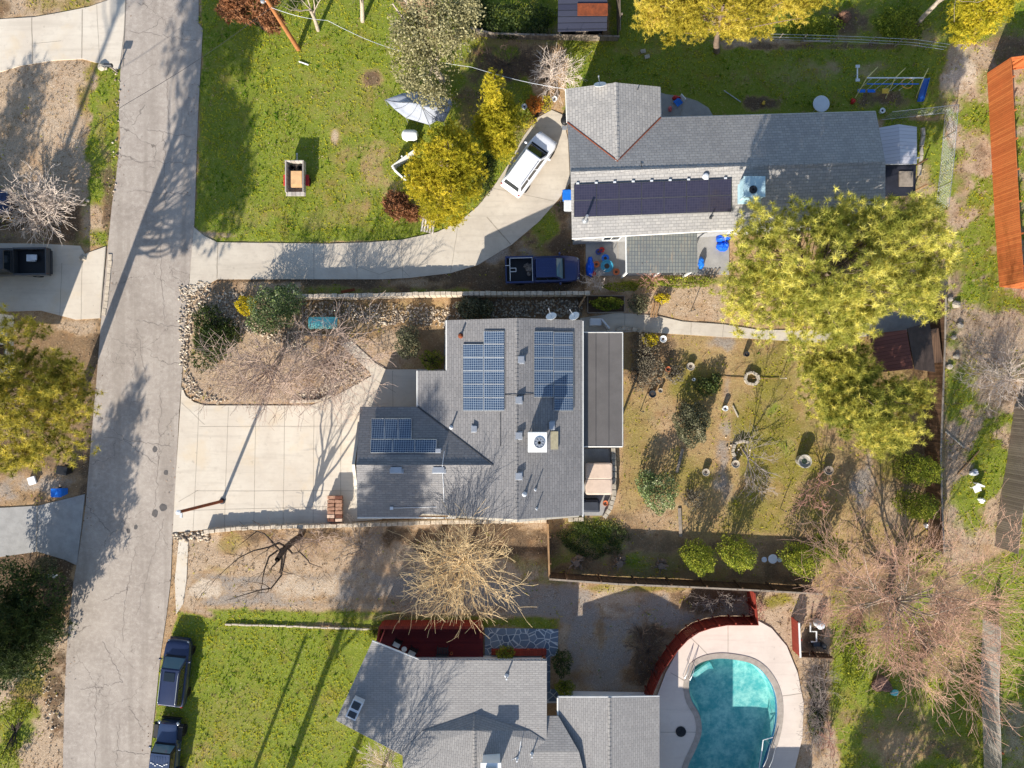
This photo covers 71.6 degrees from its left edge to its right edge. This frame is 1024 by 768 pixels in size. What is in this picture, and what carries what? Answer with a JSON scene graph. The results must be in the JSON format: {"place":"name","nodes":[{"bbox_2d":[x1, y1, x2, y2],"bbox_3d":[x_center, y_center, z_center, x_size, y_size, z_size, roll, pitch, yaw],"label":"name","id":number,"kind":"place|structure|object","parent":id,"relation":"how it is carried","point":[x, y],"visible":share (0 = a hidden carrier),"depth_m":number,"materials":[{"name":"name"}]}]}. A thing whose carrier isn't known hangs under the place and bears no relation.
{"place":"outdoors","nodes":[
{"label":"outdoors","id":0,"kind":"place"},
{"bbox_2d":[0,494,84,564],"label":"driveway","id":1,"kind":"structure","parent":0,"point":[54,529],"depth_m":51.97,"materials":[{"name":"grey concrete"}]},
{"bbox_2d":[0,243,105,319],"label":"driveway","id":2,"kind":"structure","parent":0,"point":[71,286],"depth_m":51.97,"materials":[{"name":"concrete"}]},
{"bbox_2d":[0,247,52,276],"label":"pickup truck","id":3,"kind":"object","parent":2,"relation":"on","point":[13,262],"visible":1,"depth_m":51.18,"materials":[{"name":"grey paint"}]},
{"bbox_2d":[0,0,125,71],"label":"driveway","id":4,"kind":"structure","parent":0,"point":[94,33],"depth_m":51.97,"materials":[{"name":"concrete"}]},
{"bbox_2d":[63,0,202,767],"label":"road","id":5,"kind":"structure","parent":0,"point":[122,485],"depth_m":52.00,"materials":[{"name":"grey asphalt"}]},
{"bbox_2d":[80,31,196,767],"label":"road crack seams","id":6,"kind":"object","parent":5,"relation":"on","point":[158,425],"visible":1,"depth_m":51.99,"materials":[{"name":"asphalt"}]},
{"bbox_2d":[189,110,569,293],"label":"driveway","id":7,"kind":"structure","parent":0,"point":[501,218],"depth_m":51.97,"materials":[{"name":"concrete"}]},
{"bbox_2d":[501,131,556,197],"bbox_3d":[1.247,-15.912,51.109,2.288,1.775,4.881,36,90,0],"label":"minivan","id":8,"kind":"object","parent":7,"relation":"on","point":[532,159],"visible":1,"depth_m":50.70,"materials":[{"name":"white paint"}]},
{"bbox_2d":[0,0,1023,767],"bbox_3d":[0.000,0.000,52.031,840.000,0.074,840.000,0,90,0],"label":"ground","id":9,"kind":"structure","parent":0,"point":[592,650],"depth_m":52.03,"materials":[{"name":"soil"}]},
{"bbox_2d":[0,696,32,767],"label":"shrub","id":10,"kind":"object","parent":9,"relation":"on","point":[15,729],"visible":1,"depth_m":51.39,"materials":[{"name":"green plant"}]},
{"bbox_2d":[0,555,70,694],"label":"shrub","id":11,"kind":"object","parent":9,"relation":"on","point":[17,576],"visible":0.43,"depth_m":49.14,"materials":[{"name":"green plant"}]},
{"bbox_2d":[0,584,78,688],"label":"pine tree","id":12,"kind":"object","parent":9,"relation":"on","point":[9,660],"visible":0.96,"depth_m":47.35,"materials":[{"name":"green plant"}]},
{"bbox_2d":[0,160,84,245],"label":"bare shrub","id":13,"kind":"object","parent":9,"relation":"on","point":[41,203],"visible":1,"depth_m":50.14,"materials":[{"name":"beige plant"}]},
{"bbox_2d":[31,557,59,585],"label":"shrub","id":14,"kind":"object","parent":9,"relation":"on","point":[45,560],"visible":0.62,"depth_m":50.83,"materials":[{"name":"green plant"}]},
{"bbox_2d":[0,302,105,479],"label":"pine tree","id":15,"kind":"object","parent":9,"relation":"on","point":[43,394],"visible":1,"depth_m":42.07,"materials":[{"name":"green plant"}]},
{"bbox_2d":[148,715,187,767],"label":"off road car","id":16,"kind":"object","parent":9,"relation":"on","point":[169,732],"visible":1,"depth_m":50.88,"materials":[{"name":"blue paint"}]},
{"bbox_2d":[157,636,195,707],"bbox_3d":[-24.298,20.818,51.129,2.348,1.735,4.930,6,90,0],"label":"parked car","id":17,"kind":"object","parent":9,"relation":"on","point":[174,690],"visible":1,"depth_m":50.79,"materials":[{"name":"blue paint"}]},
{"bbox_2d":[175,539,188,613],"bbox_3d":[-24.253,14.114,52.025,0.849,0.090,5.536,3,90,0],"label":"pavement strip","id":18,"kind":"object","parent":9,"relation":"on","point":[181,573],"visible":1,"depth_m":51.98,"materials":[{"name":"concrete"}]},
{"bbox_2d":[188,302,243,373],"bbox_3d":[-21.420,-3.332,51.154,4.003,2.097,5.297,0,90,0],"label":"shrub","id":19,"kind":"object","parent":9,"relation":"on","point":[205,329],"visible":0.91,"depth_m":50.99,"materials":[{"name":"green plant"}]},
{"bbox_2d":[213,0,286,36],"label":"shrub","id":20,"kind":"object","parent":9,"relation":"on","point":[230,10],"visible":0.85,"depth_m":49.18,"materials":[{"name":"brown plant"}]},
{"bbox_2d":[186,313,335,426],"bbox_3d":[-16.663,-0.878,48.584,10.421,7.342,8.457,0,90,0],"label":"bare tree","id":21,"kind":"object","parent":9,"relation":"on","point":[268,373],"visible":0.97,"depth_m":47.98,"materials":[{"name":"brown plant"}]},
{"bbox_2d":[193,520,331,609],"bbox_3d":[-15.667,11.402,47.443,9.398,9.216,5.182,0,90,0],"label":"bare tree","id":22,"kind":"object","parent":9,"relation":"on","point":[288,545],"visible":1,"depth_m":47.17,"materials":[{"name":"brown plant"}]},
{"bbox_2d":[244,282,305,335],"bbox_3d":[-16.926,-5.327,50.682,4.562,2.702,3.736,0,90,0],"label":"shrub","id":23,"kind":"object","parent":9,"relation":"on","point":[288,312],"visible":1,"depth_m":50.23,"materials":[{"name":"green plant"}]},
{"bbox_2d":[283,153,310,195],"bbox_3d":[-15.600,-15.175,51.423,1.840,1.145,3.200,0,90,0],"label":"utility trailer","id":24,"kind":"object","parent":9,"relation":"on","point":[296,191],"visible":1,"depth_m":51.21,"materials":[{"name":"metal"}]},
{"bbox_2d":[225,623,369,629],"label":"retaining wall","id":25,"kind":"structure","parent":9,"relation":"on","point":[287,626],"depth_m":51.87,"materials":[{"name":"concrete"}]},
{"bbox_2d":[173,341,443,531],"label":"driveway","id":26,"kind":"structure","parent":9,"relation":"on","point":[244,466],"depth_m":51.97,"materials":[{"name":"concrete"}]},
{"bbox_2d":[327,495,342,521],"bbox_3d":[-12.841,9.041,51.500,1.294,0.948,2.008,0,90,0],"label":"brick stack","id":27,"kind":"object","parent":26,"relation":"on","point":[335,503],"visible":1,"depth_m":51.05,"materials":[{"name":"brick"}]},
{"bbox_2d":[263,517,354,564],"bbox_3d":[-14.513,11.352,51.061,7.078,2.526,3.353,0,90,0],"label":"bare shrub","id":28,"kind":"object","parent":9,"relation":"on","point":[317,541],"visible":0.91,"depth_m":51.12,"materials":[{"name":"plant"}]},
{"bbox_2d":[178,281,450,404],"bbox_3d":[-14.454,-3.026,51.942,20.048,0.136,9.101,0,90,0],"label":"river rock bed","id":29,"kind":"object","parent":9,"relation":"on","point":[235,296],"visible":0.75,"depth_m":51.95,"materials":[{"name":"stone"}]},
{"bbox_2d":[303,315,337,330],"bbox_3d":[-13.619,-4.425,51.059,2.521,1.899,1.251,0,90,0],"label":"garden swing","id":30,"kind":"object","parent":9,"relation":"on","point":[319,324],"visible":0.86,"depth_m":50.18,"materials":[{"name":"teal fabric"}]},
{"bbox_2d":[272,291,397,430],"bbox_3d":[-12.009,-1.476,48.264,8.761,7.648,9.234,0,90,0],"label":"bare tree","id":31,"kind":"object","parent":9,"relation":"on","point":[329,362],"visible":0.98,"depth_m":48.38,"materials":[{"name":"brown plant"}]},
{"bbox_2d":[335,515,388,576],"bbox_3d":[-10.721,11.354,49.932,4.057,4.164,4.464,0,90,0],"label":"bare shrub","id":32,"kind":"object","parent":9,"relation":"on","point":[365,549],"visible":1,"depth_m":50.17,"materials":[{"name":"plant"}]},
{"bbox_2d":[204,518,545,533],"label":"retaining wall","id":33,"kind":"structure","parent":9,"relation":"on","point":[331,525],"depth_m":51.42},
{"bbox_2d":[353,743,401,767],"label":"bare shrub","id":34,"kind":"object","parent":9,"relation":"on","point":[389,763],"visible":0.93,"depth_m":50.59,"materials":[{"name":"plant"}]},
{"bbox_2d":[379,189,422,225],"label":"shrub","id":35,"kind":"object","parent":9,"relation":"on","point":[400,211],"visible":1,"depth_m":51.27,"materials":[{"name":"brown plant"}]},
{"bbox_2d":[393,325,421,358],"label":"shrub","id":36,"kind":"object","parent":9,"relation":"on","point":[409,339],"visible":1,"depth_m":50.64,"materials":[{"name":"green plant"}]},
{"bbox_2d":[385,91,451,125],"bbox_3d":[-6.768,-19.841,50.836,4.842,2.327,2.156,13,90,0],"label":"patio umbrella","id":37,"kind":"object","parent":9,"relation":"on","point":[404,105],"visible":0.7,"depth_m":50.68,"materials":[{"name":"white fabric"}]},
{"bbox_2d":[376,620,482,657],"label":"timber deck","id":38,"kind":"structure","parent":9,"relation":"on","point":[466,643],"depth_m":51.68,"materials":[{"name":"red wood"}]},
{"bbox_2d":[384,0,486,113],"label":"oak tree","id":39,"kind":"object","parent":9,"relation":"on","point":[443,38],"visible":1,"depth_m":45.54,"materials":[{"name":"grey plant"}]},
{"bbox_2d":[296,291,589,299],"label":"retaining wall","id":40,"kind":"structure","parent":9,"relation":"on","point":[392,295],"depth_m":50.79,"materials":[{"name":"concrete"}]},
{"bbox_2d":[400,119,488,231],"bbox_3d":[-4.477,-13.987,48.646,6.174,6.733,7.200,0,90,0],"label":"pine tree","id":41,"kind":"object","parent":9,"relation":"on","point":[448,166],"visible":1,"depth_m":46.99,"materials":[{"name":"yellow plant"}]},
{"bbox_2d":[373,499,537,639],"bbox_3d":[-3.473,12.132,46.955,10.331,10.096,9.281,0,90,0],"label":"bare willow","id":42,"kind":"object","parent":9,"relation":"on","point":[465,559],"visible":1,"depth_m":46.85,"materials":[{"name":"beige plant"}]},
{"bbox_2d":[455,296,494,319],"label":"shrub","id":43,"kind":"object","parent":9,"relation":"on","point":[479,309],"visible":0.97,"depth_m":50.84,"materials":[{"name":"green plant"}]},
{"bbox_2d":[473,154,496,201],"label":"shrub","id":44,"kind":"object","parent":9,"relation":"on","point":[486,166],"visible":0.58,"depth_m":51.62,"materials":[{"name":"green plant"}]},
{"bbox_2d":[352,308,622,521],"bbox_3d":[-1.571,2.118,48.721,18.518,6.559,14.309,0,90,0],"label":"bungalow","id":45,"kind":"object","parent":9,"relation":"on","point":[508,419],"visible":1,"depth_m":47.62,"materials":[{"name":"grey"}]},
{"bbox_2d":[470,66,522,164],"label":"pine tree","id":46,"kind":"object","parent":9,"relation":"on","point":[497,124],"visible":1,"depth_m":47.27,"materials":[{"name":"yellow plant"}]},
{"bbox_2d":[336,640,659,767],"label":"suburban house","id":47,"kind":"structure","parent":9,"relation":"on","point":[484,711],"depth_m":48.29,"materials":[{"name":"grey"}]},
{"bbox_2d":[450,0,557,39],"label":"shrub","id":48,"kind":"object","parent":9,"relation":"on","point":[534,21],"visible":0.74,"depth_m":51.36,"materials":[{"name":"green plant"}]},
{"bbox_2d":[465,43,545,88],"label":"tree","id":49,"kind":"object","parent":9,"relation":"on","point":[512,63],"visible":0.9,"depth_m":50.63,"materials":[{"name":"plant"}]},
{"bbox_2d":[0,0,1023,767],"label":"lawn grass","id":50,"kind":"structure","parent":9,"relation":"on","point":[530,298],"depth_m":51.99,"materials":[{"name":"green plant"}]},
{"bbox_2d":[0,0,1023,767],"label":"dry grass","id":51,"kind":"structure","parent":9,"relation":"on","point":[632,404],"depth_m":51.99,"materials":[{"name":"beige plant"}]},
{"bbox_2d":[0,0,1023,767],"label":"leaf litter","id":52,"kind":"object","parent":9,"relation":"on","point":[510,310],"visible":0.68,"depth_m":51.98,"materials":[{"name":"brown plant"}]},
{"bbox_2d":[452,298,584,319],"bbox_3d":[0.473,-5.485,51.944,9.750,0.132,1.658,0,90,0],"label":"shaded rock bed","id":53,"kind":"object","parent":9,"relation":"on","point":[544,305],"visible":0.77,"depth_m":51.95,"materials":[{"name":"stone"}]},
{"bbox_2d":[30,0,1017,767],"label":"tall weeds","id":54,"kind":"object","parent":9,"relation":"on","point":[396,238],"visible":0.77,"depth_m":51.97,"materials":[{"name":"green plant"}]},
{"bbox_2d":[505,252,579,284],"bbox_3d":[2.200,-8.254,51.112,5.429,1.768,2.378,-1,90,0],"label":"pickup truck","id":55,"kind":"object","parent":9,"relation":"on","point":[560,270],"visible":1,"depth_m":50.96,"materials":[{"name":"blue paint"}]},
{"bbox_2d":[470,27,619,40],"bbox_3d":[2.370,-25.296,51.577,10.861,0.847,0.459,3,90,0],"label":"board fence","id":56,"kind":"object","parent":9,"relation":"on","point":[559,36],"visible":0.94,"depth_m":51.52,"materials":[{"name":"wood"}]},
{"bbox_2d":[527,44,591,108],"bbox_3d":[3.171,-21.532,49.610,4.159,4.820,4.369,22,90,0],"label":"bare shrub","id":57,"kind":"object","parent":9,"relation":"on","point":[557,72],"visible":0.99,"depth_m":49.91,"materials":[{"name":"plant"}]},
{"bbox_2d":[551,649,572,678],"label":"shrub","id":58,"kind":"object","parent":9,"relation":"on","point":[560,660],"visible":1,"depth_m":51.02,"materials":[{"name":"green plant"}]},
{"bbox_2d":[558,0,607,34],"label":"garden shed","id":59,"kind":"structure","parent":9,"relation":"on","point":[583,17],"depth_m":49.42,"materials":[{"name":"metal"}]},
{"bbox_2d":[555,520,630,559],"bbox_3d":[5.940,11.395,51.827,5.625,0.428,2.978,0,90,0],"label":"shrub","id":60,"kind":"object","parent":9,"relation":"on","point":[580,551],"visible":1,"depth_m":51.81,"materials":[{"name":"green plant"}]},
{"bbox_2d":[587,295,624,313],"bbox_3d":[6.840,-5.800,51.780,2.737,0.440,1.299,0,90,0],"label":"planting bed","id":61,"kind":"object","parent":9,"relation":"on","point":[591,309],"visible":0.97,"depth_m":51.64,"materials":[{"name":"soil"}]},
{"bbox_2d":[589,296,623,310],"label":"shrub","id":62,"kind":"object","parent":61,"relation":"in","point":[614,304],"visible":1,"depth_m":51.32,"materials":[{"name":"green plant"}]},
{"bbox_2d":[628,331,666,392],"bbox_3d":[9.821,-1.517,51.372,2.886,1.326,4.596,0,90,0],"label":"shrub","id":63,"kind":"object","parent":9,"relation":"on","point":[643,364],"visible":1,"depth_m":51.23,"materials":[{"name":"grey plant"}]},
{"bbox_2d":[623,611,672,690],"bbox_3d":[9.893,19.675,51.319,3.727,2.416,6.247,0,90,0],"label":"bare shrub","id":64,"kind":"object","parent":9,"relation":"on","point":[647,653],"visible":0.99,"depth_m":51.33,"materials":[{"name":"plant"}]},
{"bbox_2d":[634,467,679,515],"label":"shrub","id":65,"kind":"object","parent":9,"relation":"on","point":[649,487],"visible":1,"depth_m":50.49,"materials":[{"name":"green plant"}]},
{"bbox_2d":[549,571,822,594],"bbox_3d":[12.276,14.288,51.020,19.378,1.960,0.297,3,90,0],"label":"picket fence","id":66,"kind":"object","parent":9,"relation":"on","point":[700,583],"visible":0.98,"depth_m":50.84,"materials":[{"name":"wood"}]},
{"bbox_2d":[661,93,712,116],"bbox_3d":[12.588,-20.405,51.993,4.396,0.094,2.198,0,90,0],"label":"patio half round","id":67,"kind":"object","parent":9,"relation":"on","point":[689,107],"visible":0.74,"depth_m":51.95,"materials":[{"name":"grey concrete"}]},
{"bbox_2d":[672,402,710,449],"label":"shrub","id":68,"kind":"object","parent":9,"relation":"on","point":[701,428],"visible":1,"depth_m":50.53,"materials":[{"name":"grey plant"}]},
{"bbox_2d":[678,537,717,577],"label":"shrub","id":69,"kind":"object","parent":9,"relation":"on","point":[704,556],"visible":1,"depth_m":49.65,"materials":[{"name":"green plant"}]},
{"bbox_2d":[644,591,758,694],"bbox_3d":[13.297,18.638,51.020,10.804,1.960,2.277,-36,90,0],"label":"board fence","id":70,"kind":"object","parent":9,"relation":"on","point":[678,642],"visible":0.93,"depth_m":50.92,"materials":[{"name":"red wood"}]},
{"bbox_2d":[692,373,722,396],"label":"shrub","id":71,"kind":"object","parent":9,"relation":"on","point":[713,387],"visible":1,"depth_m":51.30,"materials":[{"name":"green plant"}]},
{"bbox_2d":[684,591,748,619],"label":"bare shrub","id":72,"kind":"object","parent":9,"relation":"on","point":[726,601],"visible":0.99,"depth_m":51.33,"materials":[{"name":"plant"}]},
{"bbox_2d":[565,75,885,277],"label":"ranch house","id":73,"kind":"structure","parent":9,"relation":"on","point":[654,190],"depth_m":46.59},
{"bbox_2d":[682,653,782,767],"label":"swimming pool","id":74,"kind":"structure","parent":9,"relation":"in","point":[734,702],"depth_m":53.22,"materials":[{"name":"liquid"}]},
{"bbox_2d":[630,0,838,53],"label":"pine tree","id":75,"kind":"object","parent":9,"relation":"on","point":[727,23],"visible":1,"depth_m":45.98,"materials":[{"name":"yellow plant"}]},
{"bbox_2d":[716,533,757,573],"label":"shrub","id":76,"kind":"object","parent":9,"relation":"on","point":[743,554],"visible":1,"depth_m":49.59,"materials":[{"name":"green plant"}]},
{"bbox_2d":[712,421,780,503],"bbox_3d":[16.906,5.439,49.573,3.667,4.926,6.406,-28,90,0],"label":"bare tree","id":77,"kind":"object","parent":9,"relation":"on","point":[748,458],"visible":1,"depth_m":49.92,"materials":[{"name":"plant"}]},
{"bbox_2d":[791,617,801,657],"bbox_3d":[20.553,18.248,51.270,0.227,1.460,2.552,-2,90,0],"label":"board fence","id":78,"kind":"object","parent":9,"relation":"on","point":[796,638],"visible":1,"depth_m":51.17,"materials":[{"name":"wood"}]},
{"bbox_2d":[776,540,826,581],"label":"shrub","id":79,"kind":"object","parent":9,"relation":"on","point":[796,553],"visible":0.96,"depth_m":49.71,"materials":[{"name":"green plant"}]},
{"bbox_2d":[785,471,841,516],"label":"bare tree","id":80,"kind":"object","parent":9,"relation":"on","point":[818,485],"visible":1,"depth_m":50.00,"materials":[{"name":"plant"}]},
{"bbox_2d":[805,679,824,740],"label":"shrub","id":81,"kind":"object","parent":9,"relation":"on","point":[815,712],"visible":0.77,"depth_m":51.43,"materials":[{"name":"green plant"}]},
{"bbox_2d":[793,656,843,767],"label":"bare shrub","id":82,"kind":"object","parent":9,"relation":"on","point":[819,701],"visible":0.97,"depth_m":50.92,"materials":[{"name":"plant"}]},
{"bbox_2d":[808,532,850,563],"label":"shrub","id":83,"kind":"object","parent":9,"relation":"on","point":[827,556],"visible":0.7,"depth_m":49.59,"materials":[{"name":"green plant"}]},
{"bbox_2d":[708,185,965,364],"bbox_3d":[19.769,-6.457,45.922,15.837,12.206,10.852,0,90,0],"label":"pine tree","id":84,"kind":"object","parent":9,"relation":"on","point":[830,284],"visible":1,"depth_m":42.02,"materials":[{"name":"yellow plant"}]},
{"bbox_2d":[790,331,939,462],"bbox_3d":[23.086,0.979,47.905,10.132,8.321,9.029,0,90,0],"label":"pine tree","id":85,"kind":"object","parent":9,"relation":"on","point":[845,389],"visible":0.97,"depth_m":45.51,"materials":[{"name":"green plant"}]},
{"bbox_2d":[855,67,929,101],"bbox_3d":[27.747,-21.929,50.991,5.563,2.071,2.651,0,90,0],"label":"swing set","id":86,"kind":"object","parent":9,"relation":"on","point":[923,87],"visible":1,"depth_m":50.96,"materials":[{"name":"blue plastic"}]},
{"bbox_2d":[863,305,929,335],"bbox_3d":[28.181,-4.684,51.995,5.210,0.090,2.044,-4,90,0],"label":"shed pad","id":87,"kind":"object","parent":9,"relation":"on","point":[895,321],"visible":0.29,"depth_m":51.95,"materials":[{"name":"grey concrete"}]},
{"bbox_2d":[879,124,919,164],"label":"garden shed","id":88,"kind":"structure","parent":9,"relation":"on","point":[899,143],"depth_m":49.15,"materials":[{"name":"grey plastic"}]},
{"bbox_2d":[780,483,1023,747],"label":"bare tree","id":89,"kind":"object","parent":9,"relation":"on","point":[891,599],"visible":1,"depth_m":45.02,"materials":[{"name":"brown plant"}]},
{"bbox_2d":[869,322,942,371],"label":"garden shed","id":90,"kind":"structure","parent":9,"relation":"on","point":[918,347],"depth_m":49.45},
{"bbox_2d":[885,158,927,196],"bbox_3d":[27.700,-14.561,50.875,3.301,2.250,2.728,0,90,0],"label":"lean to","id":91,"kind":"object","parent":9,"relation":"on","point":[900,180],"visible":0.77,"depth_m":49.87,"materials":[{"name":"black"}]},
{"bbox_2d":[889,488,941,522],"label":"shrub","id":92,"kind":"object","parent":9,"relation":"on","point":[909,501],"visible":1,"depth_m":49.71,"materials":[{"name":"green plant"}]},
{"bbox_2d":[890,451,943,487],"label":"shrub","id":93,"kind":"object","parent":9,"relation":"on","point":[914,473],"visible":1,"depth_m":49.73,"materials":[{"name":"green plant"}]},
{"bbox_2d":[882,104,958,206],"bbox_3d":[29.357,-16.182,51.176,4.719,1.652,7.319,0,90,0],"label":"chain link fence","id":94,"kind":"object","parent":9,"relation":"on","point":[938,108],"visible":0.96,"depth_m":51.12,"materials":[{"name":"metal"}]},
{"bbox_2d":[925,297,947,552],"bbox_3d":[30.439,2.873,51.020,0.460,1.960,18.099,1,90,0],"label":"board fence","id":95,"kind":"object","parent":9,"relation":"on","point":[933,447],"visible":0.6,"depth_m":50.66,"materials":[{"name":"brown wood"}]},
{"bbox_2d":[942,0,1023,49],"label":"pine tree","id":96,"kind":"object","parent":9,"relation":"on","point":[986,13],"visible":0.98,"depth_m":47.44,"materials":[{"name":"yellow plant"}]},
{"bbox_2d":[952,347,1023,414],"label":"bare shrub","id":97,"kind":"object","parent":9,"relation":"on","point":[1006,378],"visible":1,"depth_m":51.14,"materials":[{"name":"plant"}]},
{"bbox_2d":[981,620,1003,767],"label":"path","id":98,"kind":"structure","parent":9,"relation":"on","point":[992,754],"depth_m":51.01,"materials":[{"name":"concrete"}]},
{"bbox_2d":[987,56,1023,288],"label":"roof","id":99,"kind":"object","parent":9,"relation":"on","point":[1003,138],"visible":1,"depth_m":50.68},
{"bbox_2d":[994,406,1023,553],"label":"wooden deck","id":100,"kind":"object","parent":9,"relation":"on","point":[1012,505],"visible":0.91,"depth_m":51.03,"materials":[{"name":"brown wood"}]},
{"bbox_2d":[485,628,557,702],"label":"flagstone patio","id":101,"kind":"structure","parent":0,"point":[547,639],"depth_m":51.94,"materials":[{"name":"stone"}]},
{"bbox_2d":[491,648,545,655],"bbox_3d":[0.500,19.525,51.758,4.000,0.445,0.420,0,90,0],"label":"planter box","id":102,"kind":"object","parent":101,"relation":"on","point":[530,652],"visible":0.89,"depth_m":51.53,"materials":[{"name":"wood"}]},
{"bbox_2d":[584,449,610,515],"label":"patio terrace","id":103,"kind":"structure","parent":0,"point":[597,455],"depth_m":51.94,"materials":[{"name":"grey concrete"}]},
{"bbox_2d":[585,463,611,494],"bbox_3d":[6.250,6.825,51.500,1.920,0.880,2.300,0,90,0],"label":"hot tub","id":104,"kind":"object","parent":103,"relation":"on","point":[598,476],"visible":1,"depth_m":51.06,"materials":[{"name":"beige plastic"}]},
{"bbox_2d":[602,447,616,518],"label":"retaining wall","id":105,"kind":"structure","parent":103,"relation":"on","point":[609,508],"depth_m":51.57,"materials":[{"name":"stone"}]},
{"bbox_2d":[586,236,728,275],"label":"patio","id":106,"kind":"structure","parent":0,"point":[710,254],"depth_m":51.95,"materials":[{"name":"grey concrete"}]},
{"bbox_2d":[580,313,866,341],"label":"garden path","id":107,"kind":"structure","parent":0,"point":[644,323],"depth_m":51.97,"materials":[{"name":"concrete"}]},
{"bbox_2d":[658,621,803,767],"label":"pool deck","id":108,"kind":"structure","parent":0,"point":[764,644],"depth_m":51.95,"materials":[{"name":"concrete"}]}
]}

